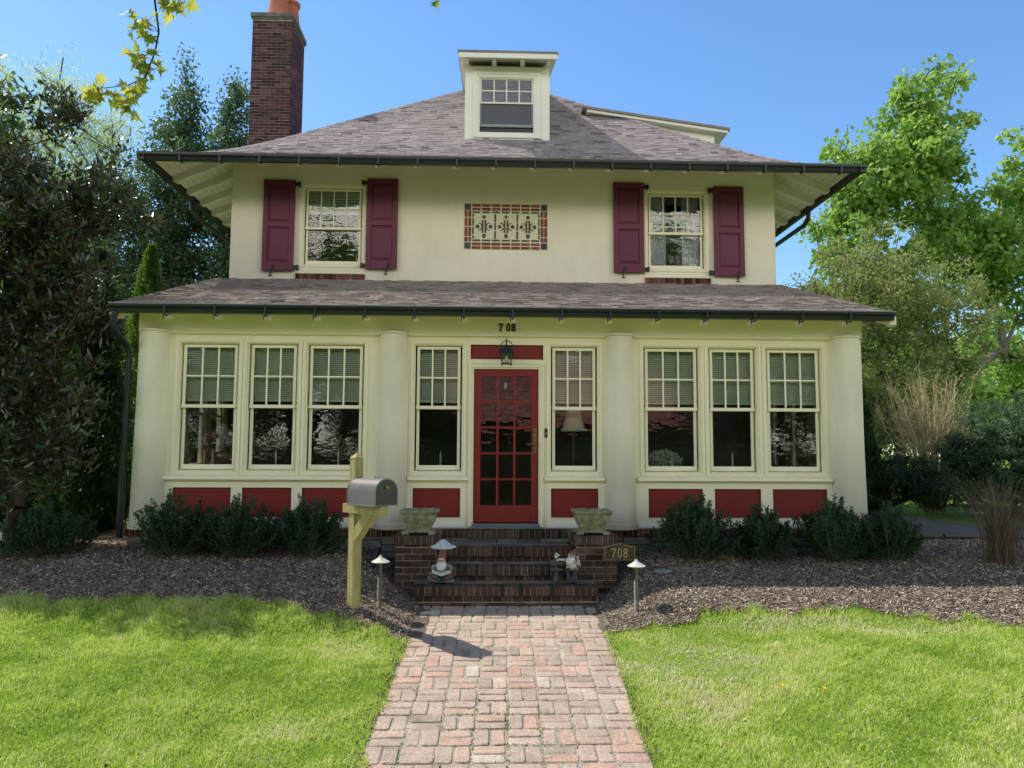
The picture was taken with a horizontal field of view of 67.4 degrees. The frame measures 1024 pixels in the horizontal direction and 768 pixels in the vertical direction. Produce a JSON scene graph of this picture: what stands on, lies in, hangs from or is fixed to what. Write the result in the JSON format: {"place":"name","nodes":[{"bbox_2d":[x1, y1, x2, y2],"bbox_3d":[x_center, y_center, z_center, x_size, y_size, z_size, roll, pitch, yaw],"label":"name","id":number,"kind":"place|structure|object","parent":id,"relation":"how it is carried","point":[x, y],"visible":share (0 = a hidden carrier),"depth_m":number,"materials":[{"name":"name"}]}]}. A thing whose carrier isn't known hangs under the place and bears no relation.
{"place":"outdoors","nodes":[
{"label":"outdoors","id":0,"kind":"place"},
{"bbox_2d":[211,450,213,463],"bbox_3d":[-3.896,0.967,9.995,0.060,0.235,0.058,0,-5,-2],"label":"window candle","id":1,"kind":"object","parent":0,"point":[212,461],"depth_m":9.99,"materials":[{"name":"wax"}]},
{"bbox_2d":[202,430,231,463],"bbox_3d":[-3.983,1.041,10.563,0.710,0.822,0.171,0,-5,-2],"label":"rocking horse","id":2,"kind":"object","parent":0,"point":[222,457],"visible":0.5,"depth_m":10.52},
{"bbox_2d":[80,0,440,123],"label":"maple branch","id":3,"kind":"object","parent":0,"point":[93,94],"visible":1,"depth_m":4.09,"materials":[{"name":"yellow plant"}]},
{"bbox_2d":[361,603,653,767],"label":"path","id":4,"kind":"structure","parent":0,"point":[540,658],"depth_m":6.14,"materials":[{"name":"brick"}]},
{"bbox_2d":[393,529,618,606],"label":"front steps","id":5,"kind":"structure","parent":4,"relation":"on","point":[507,574],"depth_m":8.99,"materials":[{"name":"brown brick"}]},
{"bbox_2d":[399,508,439,534],"bbox_3d":[-1.117,1.661,9.294,0.464,0.288,0.456,0,-5,-2],"label":"stone planter","id":6,"kind":"object","parent":5,"relation":"on","point":[419,520],"visible":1,"depth_m":9.11,"materials":[{"name":"stone"}]},
{"bbox_2d":[428,539,455,583],"bbox_3d":[-0.803,2.032,8.808,0.324,0.489,0.270,0,-5,-2],"label":"garden gnome","id":7,"kind":"object","parent":5,"relation":"on","point":[442,573],"visible":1,"depth_m":8.74,"materials":[{"name":"stone"}]},
{"bbox_2d":[550,549,580,582],"bbox_3d":[0.620,2.095,8.845,0.356,0.373,0.207,0,-5,-2],"label":"garden gnome","id":8,"kind":"object","parent":5,"relation":"on","point":[570,562],"visible":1,"depth_m":8.85,"materials":[{"name":"ceramic"}]},
{"bbox_2d":[570,508,612,534],"bbox_3d":[0.967,1.678,9.368,0.464,0.288,0.456,0,-5,-2],"label":"stone planter","id":9,"kind":"object","parent":5,"relation":"on","point":[591,520],"visible":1,"depth_m":9.19,"materials":[{"name":"stone"}]},
{"bbox_2d":[359,635,655,767],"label":"path weeds","id":10,"kind":"object","parent":4,"relation":"on","point":[506,715],"visible":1,"depth_m":5.63,"materials":[{"name":"green plant"}]},
{"bbox_2d":[0,456,1023,767],"bbox_3d":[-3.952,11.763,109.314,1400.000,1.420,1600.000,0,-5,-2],"label":"ground","id":11,"kind":"structure","parent":0,"point":[918,512],"depth_m":6.40,"materials":[{"name":"green plant"}]},
{"bbox_2d":[0,54,46,173],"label":"shade tree","id":12,"kind":"object","parent":11,"relation":"on","point":[11,122],"visible":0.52,"depth_m":11.10,"materials":[{"name":"green plant"}]},
{"bbox_2d":[0,219,58,523],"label":"arborvitae","id":13,"kind":"object","parent":11,"relation":"on","point":[3,516],"visible":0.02,"depth_m":12.41,"materials":[{"name":"green plant"}]},
{"bbox_2d":[0,41,150,292],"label":"spring tree","id":14,"kind":"object","parent":11,"relation":"on","point":[80,136],"visible":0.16,"depth_m":33.80,"materials":[{"name":"green plant"}]},
{"bbox_2d":[57,41,224,414],"bbox_3d":[-10.927,-3.638,23.505,6.734,13.802,4.348,0,-5,-2],"label":"pear tree","id":15,"kind":"object","parent":11,"relation":"on","point":[181,261],"visible":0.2,"depth_m":23.04,"materials":[{"name":"green plant"}]},
{"bbox_2d":[98,242,193,505],"bbox_3d":[-7.037,-0.103,14.812,2.103,5.403,2.010,0,-5,-2],"label":"arborvitae","id":16,"kind":"object","parent":11,"relation":"on","point":[149,277],"visible":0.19,"depth_m":14.79,"materials":[{"name":"green plant"}]},
{"bbox_2d":[128,401,216,462],"bbox_3d":[-13.398,1.036,33.997,7.022,7.739,10.387,-3,-6,31],"label":"background tree","id":17,"kind":"object","parent":11,"relation":"on","point":[193,441],"visible":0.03,"depth_m":31.95,"materials":[{"name":"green plant"}]},
{"bbox_2d":[0,526,430,640],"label":"mulch bed","id":18,"kind":"object","parent":11,"relation":"on","point":[418,629],"visible":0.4,"depth_m":8.54,"materials":[{"name":"brown wood"}]},
{"bbox_2d":[0,500,102,560],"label":"evergreen shrub","id":19,"kind":"object","parent":18,"relation":"on","point":[39,533],"visible":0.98,"depth_m":9.10,"materials":[{"name":"green plant"}]},
{"bbox_2d":[0,210,111,525],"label":"arborvitae","id":20,"kind":"object","parent":18,"relation":"on","point":[27,505],"visible":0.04,"depth_m":11.93,"materials":[{"name":"green plant"}]},
{"bbox_2d":[27,246,134,533],"bbox_3d":[-6.170,0.103,11.304,1.507,4.370,1.472,3,-6,-31],"label":"arborvitae","id":21,"kind":"object","parent":18,"relation":"on","point":[90,504],"visible":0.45,"depth_m":11.08,"materials":[{"name":"green plant"}]},
{"bbox_2d":[0,76,167,552],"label":"magnolia","id":22,"kind":"object","parent":18,"relation":"on","point":[23,265],"visible":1,"depth_m":9.79,"materials":[{"name":"green plant"}]},
{"bbox_2d":[133,488,222,558],"bbox_3d":[-4.020,1.684,9.300,1.036,0.848,0.869,3,-6,-25],"label":"evergreen shrub","id":23,"kind":"object","parent":18,"relation":"on","point":[170,533],"visible":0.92,"depth_m":9.12,"materials":[{"name":"green plant"}]},
{"bbox_2d":[181,492,285,559],"bbox_3d":[-3.311,1.718,9.275,1.226,0.831,0.735,0,-5,-2],"label":"evergreen shrub","id":24,"kind":"object","parent":18,"relation":"on","point":[244,530],"visible":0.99,"depth_m":9.15,"materials":[{"name":"green plant"}]},
{"bbox_2d":[268,494,347,558],"bbox_3d":[-2.441,1.718,9.303,0.894,0.792,0.797,3,-6,-26],"label":"evergreen shrub","id":25,"kind":"object","parent":18,"relation":"on","point":[307,530],"visible":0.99,"depth_m":9.22,"materials":[{"name":"green plant"}]},
{"bbox_2d":[343,453,397,608],"bbox_3d":[-1.484,1.570,7.823,0.281,1.734,0.735,5,-7,-44],"label":"mailbox","id":26,"kind":"object","parent":18,"relation":"on","point":[370,499],"visible":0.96,"depth_m":7.85,"materials":[{"name":"yellow wood"}]},
{"bbox_2d":[376,480,396,505],"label":"box door","id":27,"kind":"structure","parent":26,"relation":"in","point":[383,496],"depth_m":7.62,"materials":[{"name":"grey metal"}]},
{"bbox_2d":[370,547,380,567],"bbox_3d":[-1.636,2.106,9.183,0.078,0.314,0.161,-4,-7,40],"label":"spotlight","id":28,"kind":"object","parent":18,"relation":"on","point":[376,552],"visible":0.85,"depth_m":9.16,"materials":[{"name":"black metal"}]},
{"bbox_2d":[372,555,389,608],"bbox_3d":[-1.388,2.111,8.079,0.192,0.612,0.192,0,-5,-2],"label":"path light","id":29,"kind":"object","parent":18,"relation":"on","point":[380,560],"visible":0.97,"depth_m":8.07,"materials":[{"name":"metal"}]},
{"bbox_2d":[197,65,250,419],"bbox_3d":[-7.988,-3.131,22.580,3.269,12.698,3.319,4,-6,-32],"label":"pear tree","id":30,"kind":"object","parent":11,"relation":"on","point":[229,121],"visible":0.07,"depth_m":22.63,"materials":[{"name":"green plant"}]},
{"bbox_2d":[108,0,896,563],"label":"house","id":31,"kind":"structure","parent":11,"relation":"on","point":[400,274],"depth_m":12.01,"materials":[{"name":"beige paint"}]},
{"bbox_2d":[188,362,205,463],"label":"side window","id":32,"kind":"structure","parent":31,"relation":"in","point":[202,412],"depth_m":11.97,"materials":[{"name":"beige paint"}]},
{"bbox_2d":[170,339,243,474],"bbox_3d":[-3.919,0.293,9.953,0.856,1.749,0.174,0,-5,-2],"label":"window","id":33,"kind":"structure","parent":31,"relation":"in","point":[193,382],"depth_m":9.95,"materials":[{"name":"beige paint"}]},
{"bbox_2d":[210,368,223,463],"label":"side window","id":34,"kind":"structure","parent":31,"relation":"in","point":[219,416],"depth_m":12.79,"materials":[{"name":"beige paint"}]},
{"bbox_2d":[239,339,302,474],"bbox_3d":[-3.105,0.300,9.981,0.749,1.749,0.174,0,-5,-2],"label":"window","id":35,"kind":"structure","parent":31,"relation":"in","point":[283,370],"depth_m":9.98,"materials":[{"name":"beige paint"}]},
{"bbox_2d":[298,183,366,273],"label":"window","id":36,"kind":"structure","parent":31,"relation":"in","point":[305,266],"depth_m":13.55,"materials":[{"name":"beige paint"}]},
{"bbox_2d":[299,340,368,474],"bbox_3d":[-2.297,0.306,10.010,0.846,1.749,0.174,0,-5,-2],"label":"window","id":37,"kind":"structure","parent":31,"relation":"in","point":[325,386],"depth_m":10.01,"materials":[{"name":"beige paint"}]},
{"bbox_2d":[409,341,466,475],"bbox_3d":[-0.963,0.317,10.057,0.734,1.749,0.174,0,-5,-2],"label":"window","id":38,"kind":"structure","parent":31,"relation":"in","point":[441,386],"depth_m":10.05,"materials":[{"name":"beige paint"}]},
{"bbox_2d":[473,383,528,504],"bbox_3d":[-0.196,1.066,13.118,0.950,2.165,0.039,0,-5,-2],"label":"room door","id":39,"kind":"structure","parent":31,"relation":"in","point":[488,390],"depth_m":13.10,"materials":[{"name":"red wood"}]},
{"bbox_2d":[473,369,537,521],"bbox_3d":[-0.079,0.795,9.970,0.833,1.982,0.125,0,-5,-2],"label":"door","id":40,"kind":"structure","parent":31,"relation":"in","point":[481,513],"depth_m":9.98,"materials":[{"name":"red paint"}]},
{"bbox_2d":[499,338,513,365],"bbox_3d":[-0.071,-0.414,9.949,0.189,0.357,0.265,0,-5,-2],"label":"wall lantern","id":41,"kind":"object","parent":31,"relation":"attached to","point":[506,351],"depth_m":9.88,"materials":[{"name":"black metal"}]},
{"bbox_2d":[560,410,586,465],"bbox_3d":[0.828,1.119,10.318,0.380,1.565,0.378,0,-5,-2],"label":"floor lamp","id":42,"kind":"object","parent":31,"relation":"on","point":[573,422],"visible":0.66,"depth_m":10.28,"materials":[{"name":"beige fabric"}]},
{"bbox_2d":[546,342,602,475],"bbox_3d":[0.814,0.331,10.120,0.734,1.749,0.174,0,-5,-2],"label":"window","id":43,"kind":"structure","parent":31,"relation":"in","point":[580,390],"depth_m":10.12,"materials":[{"name":"beige paint"}]},
{"bbox_2d":[639,343,705,476],"bbox_3d":[2.101,0.341,10.165,0.851,1.749,0.174,0,-5,-2],"label":"window","id":44,"kind":"structure","parent":31,"relation":"in","point":[691,355],"depth_m":10.17,"materials":[{"name":"beige paint"}]},
{"bbox_2d":[644,189,709,277],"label":"window","id":45,"kind":"structure","parent":31,"relation":"in","point":[654,208],"depth_m":13.80,"materials":[{"name":"beige paint"}]},
{"bbox_2d":[704,344,763,476],"bbox_3d":[2.916,0.347,10.194,0.751,1.749,0.174,0,-5,-2],"label":"window","id":46,"kind":"structure","parent":31,"relation":"in","point":[718,393],"depth_m":10.19,"materials":[{"name":"beige paint"}]},
{"bbox_2d":[772,386,784,466],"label":"side window","id":47,"kind":"structure","parent":31,"relation":"in","point":[778,417],"depth_m":12.95,"materials":[{"name":"beige paint"}]},
{"bbox_2d":[762,344,829,476],"bbox_3d":[3.740,0.354,10.223,0.856,1.749,0.174,0,-5,-2],"label":"window","id":48,"kind":"structure","parent":31,"relation":"in","point":[798,355],"depth_m":10.23,"materials":[{"name":"beige paint"}]},
{"bbox_2d":[790,367,807,466],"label":"side window","id":49,"kind":"structure","parent":31,"relation":"in","point":[798,419],"depth_m":12.08,"materials":[{"name":"beige paint"}]},
{"bbox_2d":[4,600,1015,767],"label":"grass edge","id":50,"kind":"object","parent":11,"relation":"on","point":[382,694],"visible":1,"depth_m":6.03,"materials":[{"name":"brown plant"}]},
{"bbox_2d":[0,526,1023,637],"bbox_3d":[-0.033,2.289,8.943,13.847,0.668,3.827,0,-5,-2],"label":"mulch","id":51,"kind":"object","parent":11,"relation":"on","point":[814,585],"visible":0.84,"depth_m":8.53,"materials":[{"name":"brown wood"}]},
{"bbox_2d":[604,543,634,593],"bbox_3d":[1.253,2.175,8.937,0.370,0.644,0.021,0,-5,-2],"label":"number plaque","id":52,"kind":"object","parent":51,"relation":"on","point":[618,552],"visible":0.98,"depth_m":8.95,"materials":[{"name":"brown metal"}]},
{"bbox_2d":[627,559,645,613],"bbox_3d":[1.313,2.153,8.092,0.192,0.602,0.192,0,-5,-2],"label":"path light","id":53,"kind":"object","parent":51,"relation":"on","point":[636,564],"visible":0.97,"depth_m":8.08,"materials":[{"name":"metal"}]},
{"bbox_2d":[654,568,671,573],"bbox_3d":[1.741,2.155,8.871,0.200,0.060,0.200,0,-5,-2],"label":"well light","id":54,"kind":"object","parent":51,"relation":"on","point":[662,571],"visible":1,"depth_m":8.81,"materials":[{"name":"metal"}]},
{"bbox_2d":[643,490,742,562],"bbox_3d":[2.200,1.725,9.361,1.100,0.874,0.875,0,-5,-2],"label":"evergreen shrub","id":55,"kind":"object","parent":51,"relation":"on","point":[698,529],"visible":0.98,"depth_m":9.25,"materials":[{"name":"green plant"}]},
{"bbox_2d":[711,552,734,559],"bbox_3d":[2.572,2.115,9.386,0.292,0.131,0.175,0,-5,-2],"label":"rock","id":56,"kind":"object","parent":51,"relation":"on","point":[726,557],"visible":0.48,"depth_m":9.32,"materials":[{"name":"stone"}]},
{"bbox_2d":[726,502,794,565],"bbox_3d":[3.054,1.829,9.483,0.790,0.741,0.992,0,-5,-2],"label":"evergreen shrub","id":57,"kind":"object","parent":51,"relation":"on","point":[763,536],"visible":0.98,"depth_m":9.30,"materials":[{"name":"green plant"}]},
{"bbox_2d":[789,494,875,562],"bbox_3d":[3.868,1.778,9.341,0.912,0.899,1.094,-5,-7,45],"label":"evergreen shrub","id":58,"kind":"object","parent":51,"relation":"on","point":[831,533],"visible":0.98,"depth_m":9.25,"materials":[{"name":"green plant"}]},
{"bbox_2d":[854,500,924,560],"bbox_3d":[4.621,1.809,9.450,1.117,0.762,0.716,4,-6,-33],"label":"evergreen shrub","id":59,"kind":"object","parent":51,"relation":"on","point":[899,537],"visible":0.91,"depth_m":9.33,"materials":[{"name":"green plant"}]},
{"bbox_2d":[920,472,1023,564],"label":"ornamental grass","id":60,"kind":"object","parent":51,"relation":"on","point":[999,544],"depth_m":9.33,"materials":[{"name":"brown plant"}]},
{"bbox_2d":[862,385,891,514],"bbox_3d":[6.429,0.836,14.797,1.807,3.658,1.720,0,-5,-2],"label":"arborvitae","id":61,"kind":"object","parent":11,"relation":"on","point":[871,448],"visible":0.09,"depth_m":14.37,"materials":[{"name":"green plant"}]},
{"bbox_2d":[783,215,1012,504],"bbox_3d":[9.240,-0.571,18.825,5.717,7.042,3.576,0,-5,-2],"label":"yellow green tree","id":62,"kind":"object","parent":11,"relation":"on","point":[877,289],"visible":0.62,"depth_m":18.26,"materials":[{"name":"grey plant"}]},
{"bbox_2d":[795,53,1023,493],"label":"linden tree","id":63,"kind":"object","parent":11,"relation":"on","point":[918,160],"visible":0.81,"depth_m":23.15,"materials":[{"name":"green plant"}]},
{"bbox_2d":[865,447,979,516],"bbox_3d":[7.274,1.851,14.412,2.768,1.379,1.914,0,-5,-2],"label":"yew","id":64,"kind":"object","parent":11,"relation":"on","point":[906,482],"visible":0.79,"depth_m":13.99,"materials":[{"name":"green plant"}]},
{"bbox_2d":[865,363,1002,513],"bbox_3d":[8.841,1.094,15.901,3.648,3.174,2.444,0,-5,-2],"label":"twiggy shrub","id":65,"kind":"object","parent":11,"relation":"on","point":[940,432],"visible":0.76,"depth_m":15.83,"materials":[{"name":"brown plant"}]},
{"bbox_2d":[861,322,1023,467],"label":"background tree","id":66,"kind":"object","parent":11,"relation":"on","point":[992,393],"visible":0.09,"depth_m":39.70,"materials":[{"name":"green plant"}]},
{"bbox_2d":[868,511,1023,539],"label":"driveway","id":67,"kind":"structure","parent":11,"relation":"on","point":[937,529],"depth_m":11.46,"materials":[{"name":"grey asphalt"}]},
{"bbox_2d":[907,315,1023,451],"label":"background tree","id":68,"kind":"object","parent":11,"relation":"on","point":[1016,344],"visible":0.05,"depth_m":42.70,"materials":[{"name":"green plant"}]},
{"bbox_2d":[930,385,1023,518],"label":"conifer shrub","id":69,"kind":"object","parent":11,"relation":"on","point":[974,455],"visible":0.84,"depth_m":14.51,"materials":[{"name":"green plant"}]},
{"bbox_2d":[0,0,1023,455],"label":"sky","id":70,"kind":"structure","parent":0,"point":[783,75],"materials":[{"name":"blue"}]},
{"bbox_2d":[648,449,682,465],"bbox_3d":[2.040,1.149,10.385,0.534,0.559,0.320,0,-5,-2],"label":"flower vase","id":71,"kind":"object","parent":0,"point":[661,457],"visible":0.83,"depth_m":10.32,"materials":[{"name":"plant"}]},
{"bbox_2d":[792,452,794,466],"bbox_3d":[3.763,1.028,10.266,0.060,0.235,0.058,0,-5,-2],"label":"window candle","id":72,"kind":"object","parent":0,"point":[793,459],"depth_m":10.26,"materials":[{"name":"wax"}]}
]}

